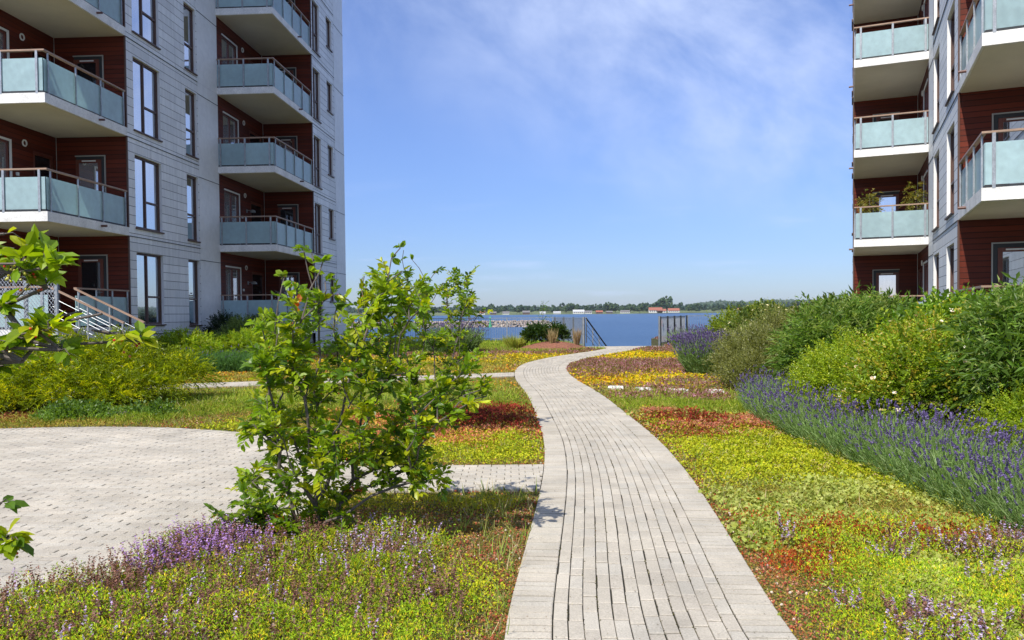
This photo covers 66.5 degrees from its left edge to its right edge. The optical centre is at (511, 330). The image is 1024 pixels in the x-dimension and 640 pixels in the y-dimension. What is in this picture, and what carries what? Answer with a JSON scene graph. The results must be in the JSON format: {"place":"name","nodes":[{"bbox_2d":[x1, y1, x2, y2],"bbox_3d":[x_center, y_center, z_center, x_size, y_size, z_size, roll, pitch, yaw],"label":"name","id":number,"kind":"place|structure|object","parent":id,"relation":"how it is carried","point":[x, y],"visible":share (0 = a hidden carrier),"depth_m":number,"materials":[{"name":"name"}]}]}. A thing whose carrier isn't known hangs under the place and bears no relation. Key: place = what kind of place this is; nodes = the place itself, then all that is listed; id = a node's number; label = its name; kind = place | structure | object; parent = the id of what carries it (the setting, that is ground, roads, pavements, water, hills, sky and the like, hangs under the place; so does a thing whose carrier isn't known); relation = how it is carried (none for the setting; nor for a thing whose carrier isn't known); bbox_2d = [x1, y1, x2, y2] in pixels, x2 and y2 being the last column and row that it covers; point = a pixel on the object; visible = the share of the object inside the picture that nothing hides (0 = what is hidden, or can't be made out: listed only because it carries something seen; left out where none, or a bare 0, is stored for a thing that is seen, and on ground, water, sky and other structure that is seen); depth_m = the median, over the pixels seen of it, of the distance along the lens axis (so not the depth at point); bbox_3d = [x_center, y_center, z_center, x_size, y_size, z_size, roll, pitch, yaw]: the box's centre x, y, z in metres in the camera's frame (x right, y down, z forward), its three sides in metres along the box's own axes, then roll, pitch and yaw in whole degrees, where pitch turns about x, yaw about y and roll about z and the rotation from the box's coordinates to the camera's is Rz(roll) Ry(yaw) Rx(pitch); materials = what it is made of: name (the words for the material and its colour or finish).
{"place":"outdoors","nodes":[
{"label":"outdoors","id":0,"kind":"place"},
{"bbox_2d":[0,427,354,611],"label":"plaza","id":1,"kind":"structure","parent":0,"point":[189,463],"depth_m":7.25,"materials":[{"name":"concrete"}]},
{"bbox_2d":[1,417,787,639],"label":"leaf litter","id":2,"kind":"object","parent":1,"relation":"on","point":[436,480],"visible":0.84,"depth_m":6.11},
{"bbox_2d":[73,372,514,391],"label":"side path","id":3,"kind":"structure","parent":0,"point":[242,384],"depth_m":18.26,"materials":[{"name":"concrete"}]},
{"bbox_2d":[351,464,543,492],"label":"side path","id":4,"kind":"structure","parent":0,"point":[471,479],"depth_m":7.43,"materials":[{"name":"concrete"}]},
{"bbox_2d":[0,338,1023,639],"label":"ground","id":5,"kind":"structure","parent":0,"point":[526,522],"depth_m":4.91,"materials":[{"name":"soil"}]},
{"bbox_2d":[0,407,49,423],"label":"bark chips","id":6,"kind":"object","parent":5,"relation":"on","point":[14,412],"visible":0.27,"depth_m":12.79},
{"bbox_2d":[0,276,59,362],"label":"screen","id":7,"kind":"object","parent":5,"relation":"on","point":[55,304],"visible":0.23,"depth_m":16.98,"materials":[{"name":"metal"}]},
{"bbox_2d":[0,387,63,412],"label":"juniper","id":8,"kind":"object","parent":5,"relation":"on","point":[14,405],"visible":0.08,"depth_m":13.14,"materials":[{"name":"green plant"}]},
{"bbox_2d":[0,223,159,561],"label":"serviceberry bush","id":9,"kind":"object","parent":5,"relation":"on","point":[42,261],"visible":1,"depth_m":2.05,"materials":[{"name":"green plant"}]},
{"bbox_2d":[50,287,144,365],"bbox_3d":[-10.789,0.037,20.418,1.900,2.330,1.070,0,1,3],"label":"entrance stair","id":10,"kind":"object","parent":5,"relation":"on","point":[78,300],"visible":0.37,"depth_m":20.80,"materials":[{"name":"grey"}]},
{"bbox_2d":[29,396,185,422],"bbox_3d":[-6.295,1.257,12.111,2.283,0.487,1.172,-1,1,0],"label":"cotoneaster","id":11,"kind":"object","parent":5,"relation":"on","point":[73,407],"visible":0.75,"depth_m":11.97,"materials":[{"name":"green plant"}]},
{"bbox_2d":[0,324,230,414],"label":"juniper","id":12,"kind":"object","parent":5,"relation":"on","point":[99,372],"visible":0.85,"depth_m":13.50,"materials":[{"name":"green plant"}]},
{"bbox_2d":[0,0,346,365],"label":"apartment building","id":13,"kind":"structure","parent":5,"relation":"on","point":[167,165],"depth_m":26.55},
{"bbox_2d":[0,29,6,91],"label":"loggia window frame","id":14,"kind":"structure","parent":13,"relation":"in","point":[2,33],"depth_m":21.53,"materials":[{"name":"grey wood"}]},
{"bbox_2d":[0,139,8,177],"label":"loggia window frame","id":15,"kind":"structure","parent":13,"relation":"in","point":[4,152],"depth_m":21.57,"materials":[{"name":"grey wood"}]},
{"bbox_2d":[73,56,102,113],"bbox_3d":[-12.783,-7.187,23.566,0.880,2.130,0.060,0,1,3],"label":"door","id":16,"kind":"structure","parent":13,"relation":"in","point":[93,65],"depth_m":23.55,"materials":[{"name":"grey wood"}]},
{"bbox_2d":[76,156,104,220],"bbox_3d":[-12.754,-4.188,23.634,0.880,2.130,0.060,0,1,3],"label":"door","id":17,"kind":"structure","parent":13,"relation":"in","point":[90,168],"depth_m":23.63,"materials":[{"name":"grey wood"}]},
{"bbox_2d":[78,256,106,325],"bbox_3d":[-12.726,-1.188,23.683,0.880,2.130,0.099,0,1,3],"label":"door","id":18,"kind":"structure","parent":13,"relation":"in","point":[92,273],"depth_m":23.70,"materials":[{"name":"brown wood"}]},
{"bbox_2d":[131,0,160,49],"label":"window","id":19,"kind":"structure","parent":13,"relation":"in","point":[143,11],"depth_m":24.87,"materials":[{"name":"brown"}]},
{"bbox_2d":[133,58,162,141],"bbox_3d":[-11.636,-7.277,24.735,0.271,2.285,1.680,0,1,3],"label":"window","id":20,"kind":"structure","parent":13,"relation":"in","point":[144,77],"depth_m":24.86,"materials":[{"name":"brown"}]},
{"bbox_2d":[135,156,164,233],"bbox_3d":[-11.607,-4.278,24.803,0.271,2.285,1.680,0,1,3],"label":"window","id":21,"kind":"structure","parent":13,"relation":"in","point":[146,171],"depth_m":24.93,"materials":[{"name":"brown"}]},
{"bbox_2d":[137,253,166,325],"bbox_3d":[-11.577,-1.279,24.871,0.271,2.285,1.680,0,1,3],"label":"window","id":22,"kind":"structure","parent":13,"relation":"in","point":[148,266],"depth_m":25.02,"materials":[{"name":"brown"}]},
{"bbox_2d":[183,3,197,75],"bbox_3d":[-11.472,-10.316,27.661,0.227,2.345,0.920,0,1,3],"label":"window","id":23,"kind":"structure","parent":13,"relation":"in","point":[188,14],"depth_m":27.83,"materials":[{"name":"brown"}]},
{"bbox_2d":[185,89,198,159],"bbox_3d":[-11.443,-7.317,27.729,0.227,2.345,0.920,0,1,3],"label":"window","id":24,"kind":"structure","parent":13,"relation":"in","point":[189,97],"depth_m":27.88,"materials":[{"name":"brown"}]},
{"bbox_2d":[187,175,200,242],"bbox_3d":[-11.414,-4.318,27.797,0.227,2.345,0.920,0,1,3],"label":"window","id":25,"kind":"structure","parent":13,"relation":"in","point":[191,181],"depth_m":27.96,"materials":[{"name":"brown"}]},
{"bbox_2d":[188,260,202,325],"bbox_3d":[-11.384,-1.319,27.865,0.227,2.345,0.920,0,1,3],"label":"window","id":26,"kind":"structure","parent":13,"relation":"in","point":[192,265],"depth_m":28.04,"materials":[{"name":"brown"}]},
{"bbox_2d":[221,35,235,64],"bbox_3d":[-11.300,-10.417,31.045,0.119,2.140,1.401,-1,1,2],"label":"loggia window frame","id":27,"kind":"structure","parent":13,"relation":"in","point":[228,49],"depth_m":31.00,"materials":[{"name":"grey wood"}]},
{"bbox_2d":[223,113,236,166],"bbox_3d":[-11.271,-7.418,31.113,0.119,2.140,1.401,-1,1,2],"label":"loggia window frame","id":28,"kind":"structure","parent":13,"relation":"in","point":[229,124],"depth_m":31.06,"materials":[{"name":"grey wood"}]},
{"bbox_2d":[224,190,238,243],"bbox_3d":[-11.242,-4.419,31.181,0.119,2.140,1.401,-1,1,2],"label":"loggia window frame","id":29,"kind":"structure","parent":13,"relation":"in","point":[230,199],"depth_m":31.15,"materials":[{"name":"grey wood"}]},
{"bbox_2d":[225,267,239,299],"bbox_3d":[-11.213,-1.420,31.249,0.119,2.140,1.401,-1,1,2],"label":"loggia window frame","id":30,"kind":"structure","parent":13,"relation":"in","point":[232,274],"depth_m":31.23,"materials":[{"name":"grey wood"}]},
{"bbox_2d":[277,137,296,155],"bbox_3d":[-9.937,-7.462,34.469,0.880,2.130,0.060,0,1,3],"label":"door","id":31,"kind":"structure","parent":13,"relation":"in","point":[291,141],"depth_m":34.45,"materials":[{"name":"grey wood"}]},
{"bbox_2d":[278,205,297,228],"bbox_3d":[-9.908,-4.463,34.537,0.880,2.130,0.060,0,1,3],"label":"door","id":32,"kind":"structure","parent":13,"relation":"in","point":[289,212],"depth_m":34.53,"materials":[{"name":"grey wood"}]},
{"bbox_2d":[279,273,298,298],"bbox_3d":[-9.879,-1.464,34.605,0.880,2.130,0.060,0,1,3],"label":"door","id":33,"kind":"structure","parent":13,"relation":"in","point":[295,276],"depth_m":34.59,"materials":[{"name":"grey wood"}]},
{"bbox_2d":[312,1,320,57],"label":"window","id":34,"kind":"structure","parent":13,"relation":"in","point":[314,8],"depth_m":35.24,"materials":[{"name":"brown"}]},
{"bbox_2d":[313,69,321,123],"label":"window","id":35,"kind":"structure","parent":13,"relation":"in","point":[315,75],"depth_m":35.30,"materials":[{"name":"brown"}]},
{"bbox_2d":[314,136,322,189],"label":"window","id":36,"kind":"structure","parent":13,"relation":"in","point":[316,141],"depth_m":35.36,"materials":[{"name":"brown"}]},
{"bbox_2d":[315,204,323,255],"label":"window","id":37,"kind":"structure","parent":13,"relation":"in","point":[317,207],"depth_m":35.43,"materials":[{"name":"brown"}]},
{"bbox_2d":[156,344,303,372],"bbox_3d":[-7.880,0.830,22.235,4.153,0.874,2.332,-1,1,0],"label":"lavender row","id":38,"kind":"object","parent":5,"relation":"on","point":[229,361],"visible":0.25,"depth_m":21.57,"materials":[{"name":"green plant"}]},
{"bbox_2d":[150,324,315,361],"bbox_3d":[-8.841,0.733,24.261,5.513,1.874,2.637,-1,2,-31],"label":"juniper","id":39,"kind":"object","parent":5,"relation":"on","point":[242,338],"visible":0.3,"depth_m":23.58,"materials":[{"name":"green plant"}]},
{"bbox_2d":[0,507,475,639],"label":"thyme flowers","id":40,"kind":"object","parent":5,"relation":"on","point":[115,580],"visible":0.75,"depth_m":4.06,"materials":[{"name":"purple plant"}]},
{"bbox_2d":[202,309,281,338],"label":"yew shrub","id":41,"kind":"object","parent":5,"relation":"on","point":[220,318],"visible":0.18,"depth_m":28.14,"materials":[{"name":"green plant"}]},
{"bbox_2d":[212,313,274,336],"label":"catmint shrub","id":42,"kind":"object","parent":5,"relation":"on","point":[235,326],"visible":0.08,"depth_m":26.95,"materials":[{"name":"green plant"}]},
{"bbox_2d":[203,241,493,551],"bbox_3d":[-1.169,0.469,5.480,2.099,2.280,1.206,-1,1,0],"label":"serviceberry bush","id":43,"kind":"object","parent":5,"relation":"on","point":[274,423],"visible":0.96,"depth_m":5.37,"materials":[{"name":"green plant"}]},
{"bbox_2d":[314,510,441,581],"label":"thyme flowers","id":44,"kind":"object","parent":5,"relation":"on","point":[388,544],"visible":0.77,"depth_m":4.92,"materials":[{"name":"purple plant"}]},
{"bbox_2d":[186,364,645,390],"bbox_3d":[-4.310,1.156,20.419,15.451,0.164,10.899,-1,1,0],"label":"orange sedum","id":45,"kind":"object","parent":5,"relation":"on","point":[590,378],"visible":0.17,"depth_m":18.67,"materials":[{"name":"plant"}]},
{"bbox_2d":[358,250,493,407],"bbox_3d":[-1.186,0.183,10.040,1.910,2.450,1.273,-1,1,0],"label":"serviceberry bush","id":46,"kind":"object","parent":5,"relation":"on","point":[466,304],"visible":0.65,"depth_m":10.01,"materials":[{"name":"green plant"}]},
{"bbox_2d":[333,410,526,443],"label":"sedum heads","id":47,"kind":"object","parent":5,"relation":"on","point":[489,427],"visible":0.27,"depth_m":10.03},
{"bbox_2d":[1,360,877,639],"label":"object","id":48,"kind":"object","parent":5,"relation":"on","point":[469,525],"visible":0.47,"depth_m":5.27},
{"bbox_2d":[349,317,552,341],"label":"bar fence","id":49,"kind":"object","parent":5,"relation":"on","point":[476,326],"visible":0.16,"depth_m":41.28,"materials":[{"name":"metal"}]},
{"bbox_2d":[418,317,488,352],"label":"lavender clump","id":50,"kind":"object","parent":5,"relation":"on","point":[472,338],"visible":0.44,"depth_m":30.45,"materials":[{"name":"green plant"}]},
{"bbox_2d":[6,339,917,426],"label":"grass","id":51,"kind":"structure","parent":5,"relation":"on","point":[234,405],"depth_m":13.72,"materials":[{"name":"plant"}]},
{"bbox_2d":[435,405,529,429],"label":"sedum heads","id":52,"kind":"object","parent":5,"relation":"on","point":[497,408],"visible":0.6,"depth_m":11.02,"materials":[{"name":"plant"}]},
{"bbox_2d":[0,352,997,533],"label":"sedum","id":53,"kind":"object","parent":5,"relation":"on","point":[61,422],"visible":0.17,"depth_m":11.38,"materials":[{"name":"plant"}]},
{"bbox_2d":[0,493,1023,639],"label":"thyme","id":54,"kind":"object","parent":5,"relation":"on","point":[425,605],"depth_m":4.23,"materials":[{"name":"plant"}]},
{"bbox_2d":[499,332,526,348],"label":"grass tuft","id":55,"kind":"object","parent":5,"relation":"on","point":[511,342],"visible":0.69,"depth_m":33.26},
{"bbox_2d":[12,413,1023,639],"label":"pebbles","id":56,"kind":"object","parent":5,"relation":"on","point":[740,546],"visible":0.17,"depth_m":4.90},
{"bbox_2d":[305,348,751,388],"bbox_3d":[-1.802,1.021,24.996,20.535,0.229,20.433,-1,1,0],"label":"yellow sedum","id":57,"kind":"object","parent":5,"relation":"on","point":[642,354],"visible":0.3,"depth_m":25.05,"materials":[{"name":"plant"}]},
{"bbox_2d":[311,336,747,401],"bbox_3d":[-1.163,0.905,29.010,21.832,0.386,32.171,-1,1,0],"label":"purple thyme","id":58,"kind":"object","parent":5,"relation":"on","point":[630,365],"visible":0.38,"depth_m":20.65,"materials":[{"name":"plant"}]},
{"bbox_2d":[520,341,585,349],"bbox_3d":[1.756,0.654,33.224,3.496,0.390,2.200,-1,1,0],"label":"flower bed","id":59,"kind":"object","parent":5,"relation":"on","point":[556,344],"visible":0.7,"depth_m":32.72,"materials":[{"name":"brown plant"}]},
{"bbox_2d":[519,320,571,344],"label":"dark shrub","id":60,"kind":"object","parent":59,"relation":"on","point":[532,332],"visible":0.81,"depth_m":33.42,"materials":[{"name":"green plant"}]},
{"bbox_2d":[382,399,748,440],"bbox_3d":[0.874,1.224,11.413,5.110,0.264,4.565,-1,1,0],"label":"red sedum","id":61,"kind":"object","parent":5,"relation":"on","point":[508,408],"visible":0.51,"depth_m":10.94,"materials":[{"name":"plant"}]},
{"bbox_2d":[554,317,584,345],"bbox_3d":[2.794,0.219,38.512,0.150,1.760,5.205,-1,1,-12],"label":"bar fence","id":62,"kind":"object","parent":5,"relation":"on","point":[582,327],"visible":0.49,"depth_m":37.21,"materials":[{"name":"metal"}]},
{"bbox_2d":[175,409,1013,618],"bbox_3d":[-2.434,1.370,8.134,17.307,0.186,8.254,-1,1,0],"label":"lime sedum","id":63,"kind":"object","parent":5,"relation":"on","point":[776,451],"visible":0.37,"depth_m":8.32,"materials":[{"name":"plant"}]},
{"bbox_2d":[299,424,901,526],"bbox_3d":[1.958,1.344,8.340,8.612,0.128,4.224,-1,1,-12],"label":"golden sedum","id":64,"kind":"object","parent":5,"relation":"on","point":[447,504],"visible":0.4,"depth_m":6.51,"materials":[{"name":"plant"}]},
{"bbox_2d":[313,400,1015,453],"bbox_3d":[1.451,1.251,10.836,9.862,0.240,4.908,-1,1,0],"label":"pink sedum","id":65,"kind":"object","parent":5,"relation":"on","point":[381,420],"visible":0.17,"depth_m":10.15,"materials":[{"name":"plant"}]},
{"bbox_2d":[658,315,686,345],"bbox_3d":[8.459,0.113,40.733,0.123,1.760,7.151,0,1,23],"label":"bar fence","id":66,"kind":"object","parent":5,"relation":"on","point":[679,321],"visible":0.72,"depth_m":39.16,"materials":[{"name":"metal"}]},
{"bbox_2d":[666,324,708,348],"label":"lavender clump","id":67,"kind":"object","parent":5,"relation":"on","point":[677,331],"visible":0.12,"depth_m":31.38,"materials":[{"name":"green plant"}]},
{"bbox_2d":[665,328,741,373],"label":"lavender clump","id":68,"kind":"object","parent":5,"relation":"on","point":[692,354],"visible":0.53,"depth_m":19.20,"materials":[{"name":"purple plant"}]},
{"bbox_2d":[640,406,778,432],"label":"sedum heads","id":69,"kind":"object","parent":5,"relation":"on","point":[697,420],"visible":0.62,"depth_m":10.40,"materials":[{"name":"plant"}]},
{"bbox_2d":[705,297,788,340],"bbox_3d":[8.816,0.008,28.330,3.669,2.407,4.621,-1,1,0],"label":"boxleaf shrub","id":70,"kind":"object","parent":5,"relation":"on","point":[716,323],"visible":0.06,"depth_m":28.95,"materials":[{"name":"green plant"}]},
{"bbox_2d":[700,297,810,391],"bbox_3d":[5.263,0.396,16.499,2.405,2.313,4.131,1,2,42],"label":"willow shrub","id":71,"kind":"object","parent":5,"relation":"on","point":[748,347],"visible":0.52,"depth_m":15.84,"materials":[{"name":"green plant"}]},
{"bbox_2d":[719,298,796,369],"bbox_3d":[7.111,0.143,22.275,2.830,2.164,6.236,0,1,18],"label":"rose bush","id":72,"kind":"object","parent":5,"relation":"on","point":[757,308],"visible":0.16,"depth_m":22.45,"materials":[{"name":"green plant"}]},
{"bbox_2d":[664,417,962,487],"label":"sedum heads","id":73,"kind":"object","parent":5,"relation":"on","point":[783,455],"visible":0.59,"depth_m":8.02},
{"bbox_2d":[625,395,1023,639],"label":"pale sedum","id":74,"kind":"object","parent":5,"relation":"on","point":[848,484],"visible":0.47,"depth_m":5.75,"materials":[{"name":"plant"}]},
{"bbox_2d":[754,281,929,392],"bbox_3d":[6.103,0.207,13.870,3.648,2.274,2.635,-1,2,-32],"label":"buddleia","id":75,"kind":"object","parent":5,"relation":"on","point":[861,314],"visible":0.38,"depth_m":13.43,"materials":[{"name":"green plant"}]},
{"bbox_2d":[775,323,923,419],"bbox_3d":[4.981,0.762,11.713,2.179,1.731,3.384,0,1,29],"label":"boxleaf shrub","id":76,"kind":"object","parent":5,"relation":"on","point":[827,362],"visible":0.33,"depth_m":11.29,"materials":[{"name":"green plant"}]},
{"bbox_2d":[789,291,911,317],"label":"broadleaf shrub","id":77,"kind":"object","parent":5,"relation":"on","point":[826,303],"depth_m":25.25,"materials":[{"name":"green plant"}]},
{"bbox_2d":[711,497,1019,589],"bbox_3d":[3.693,1.376,5.776,4.810,0.136,2.428,-1,1,-8],"label":"red moss","id":78,"kind":"object","parent":5,"relation":"on","point":[793,552],"visible":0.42,"depth_m":5.24,"materials":[{"name":"plant"}]},
{"bbox_2d":[730,365,1023,535],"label":"lavender bed","id":79,"kind":"object","parent":5,"relation":"on","point":[919,451],"visible":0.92,"depth_m":7.20,"materials":[{"name":"purple plant"}]},
{"bbox_2d":[776,512,1023,639],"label":"thyme flowers","id":80,"kind":"object","parent":5,"relation":"on","point":[909,612],"visible":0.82,"depth_m":3.96,"materials":[{"name":"purple plant"}]},
{"bbox_2d":[815,284,1007,383],"bbox_3d":[8.344,0.140,14.652,3.860,2.226,7.923,-1,1,-18],"label":"broadleaf shrub","id":81,"kind":"object","parent":5,"relation":"on","point":[949,297],"depth_m":14.30,"materials":[{"name":"green plant"}]},
{"bbox_2d":[813,286,1023,430],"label":"rose bush","id":82,"kind":"object","parent":5,"relation":"on","point":[901,352],"visible":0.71,"depth_m":9.14,"materials":[{"name":"green plant"}]},
{"bbox_2d":[849,0,1023,303],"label":"apartment building","id":83,"kind":"structure","parent":5,"relation":"on","point":[938,96],"depth_m":22.89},
{"bbox_2d":[855,188,884,237],"bbox_3d":[12.250,-3.972,26.716,0.982,1.810,0.828,0,1,9],"label":"potted tree","id":84,"kind":"object","parent":83,"relation":"on","point":[875,199],"visible":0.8,"depth_m":26.63,"materials":[{"name":"green plant"}]},
{"bbox_2d":[874,270,898,295],"bbox_3d":[14.458,-1.251,30.177,0.880,2.130,0.060,0,1,23],"label":"door","id":85,"kind":"structure","parent":83,"relation":"in","point":[883,279],"depth_m":30.16,"materials":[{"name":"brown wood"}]},
{"bbox_2d":[874,192,898,238],"bbox_3d":[14.429,-4.250,30.109,0.880,2.130,0.060,0,1,23],"label":"door","id":86,"kind":"structure","parent":83,"relation":"in","point":[889,198],"depth_m":30.07,"materials":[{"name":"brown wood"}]},
{"bbox_2d":[901,180,927,235],"bbox_3d":[13.450,-4.028,26.027,0.983,1.929,0.946,-1,1,0],"label":"potted tree","id":87,"kind":"object","parent":83,"relation":"on","point":[911,195],"visible":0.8,"depth_m":25.93,"materials":[{"name":"green plant"}]},
{"bbox_2d":[931,154,938,231],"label":"window","id":88,"kind":"structure","parent":83,"relation":"in","point":[937,226],"depth_m":23.83,"materials":[{"name":"brown"}]},
{"bbox_2d":[932,54,938,133],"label":"window","id":89,"kind":"structure","parent":83,"relation":"in","point":[937,122],"depth_m":23.76,"materials":[{"name":"brown"}]},
{"bbox_2d":[944,128,953,219],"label":"window","id":90,"kind":"structure","parent":83,"relation":"in","point":[952,133],"depth_m":20.56,"materials":[{"name":"brown"}]},
{"bbox_2d":[945,8,954,106],"bbox_3d":[11.209,-7.040,19.867,0.845,2.285,1.581,-1,1,0],"label":"window","id":91,"kind":"structure","parent":83,"relation":"in","point":[953,15],"depth_m":20.41,"materials":[{"name":"brown"}]},
{"bbox_2d":[950,245,953,295],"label":"window","id":92,"kind":"structure","parent":83,"relation":"in","point":[952,247],"depth_m":20.61,"materials":[{"name":"brown"}]},
{"bbox_2d":[993,243,1023,295],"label":"door","id":93,"kind":"structure","parent":83,"relation":"in","point":[1006,259],"depth_m":18.15,"materials":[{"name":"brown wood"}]},
{"bbox_2d":[994,112,1023,186],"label":"door","id":94,"kind":"structure","parent":83,"relation":"in","point":[1012,120],"depth_m":18.07,"materials":[{"name":"grey wood"}]},
{"bbox_2d":[860,276,1023,404],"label":"broadleaf shrub","id":95,"kind":"object","parent":5,"relation":"on","point":[935,303],"visible":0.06,"depth_m":11.02,"materials":[{"name":"green plant"}]},
{"bbox_2d":[915,271,1023,427],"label":"buddleia","id":96,"kind":"object","parent":5,"relation":"on","point":[1002,325],"visible":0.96,"depth_m":8.38,"materials":[{"name":"green plant"}]},
{"bbox_2d":[949,378,1023,462],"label":"boxleaf shrub","id":97,"kind":"object","parent":5,"relation":"on","point":[1015,413],"visible":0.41,"depth_m":7.66,"materials":[{"name":"green plant"}]},
{"bbox_2d":[348,313,723,346],"bbox_3d":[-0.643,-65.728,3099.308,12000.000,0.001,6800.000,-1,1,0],"label":"water","id":98,"kind":"structure","parent":0,"point":[641,329],"depth_m":252.91,"materials":[{"name":"liquid"}]},
{"bbox_2d":[350,320,551,328],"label":"breakwater","id":99,"kind":"object","parent":98,"relation":"in","point":[520,323],"visible":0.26,"depth_m":248.59,"materials":[{"name":"stone"}]},
{"bbox_2d":[348,309,794,315],"bbox_3d":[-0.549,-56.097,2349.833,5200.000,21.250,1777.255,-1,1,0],"label":"shore","id":100,"kind":"structure","parent":0,"point":[562,312],"depth_m":1653.90,"materials":[{"name":"green plant"}]},
{"bbox_2d":[346,302,789,312],"bbox_3d":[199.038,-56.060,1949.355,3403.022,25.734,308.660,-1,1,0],"label":"wood","id":101,"kind":"object","parent":100,"relation":"on","point":[350,309],"visible":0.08,"depth_m":1842.13,"materials":[{"name":"green plant"}]},
{"bbox_2d":[654,296,672,306],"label":"shore tree","id":102,"kind":"object","parent":100,"relation":"on","point":[662,301],"visible":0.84,"depth_m":1692.86,"materials":[{"name":"green plant"}]},
{"bbox_2d":[342,0,852,308],"label":"sky","id":103,"kind":"structure","parent":0,"point":[581,152],"materials":[{"name":"blue"}]},
{"bbox_2d":[504,347,797,639],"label":"path","id":104,"kind":"structure","parent":0,"point":[532,599],"depth_m":5.25,"materials":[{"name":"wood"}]},
{"bbox_2d":[536,383,746,639],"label":"joint moss","id":105,"kind":"object","parent":104,"relation":"on","point":[616,525],"visible":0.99,"depth_m":5.52,"materials":[{"name":"plant"}]},
{"bbox_3d":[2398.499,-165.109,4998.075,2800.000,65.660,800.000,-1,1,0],"label":"hills","id":106,"kind":"structure","parent":0,"visible":0},
{"bbox_2d":[693,298,834,305],"bbox_3d":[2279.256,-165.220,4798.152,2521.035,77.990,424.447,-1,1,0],"label":"ridge wood","id":107,"kind":"object","parent":106,"relation":"on","point":[710,302],"visible":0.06,"depth_m":4661.22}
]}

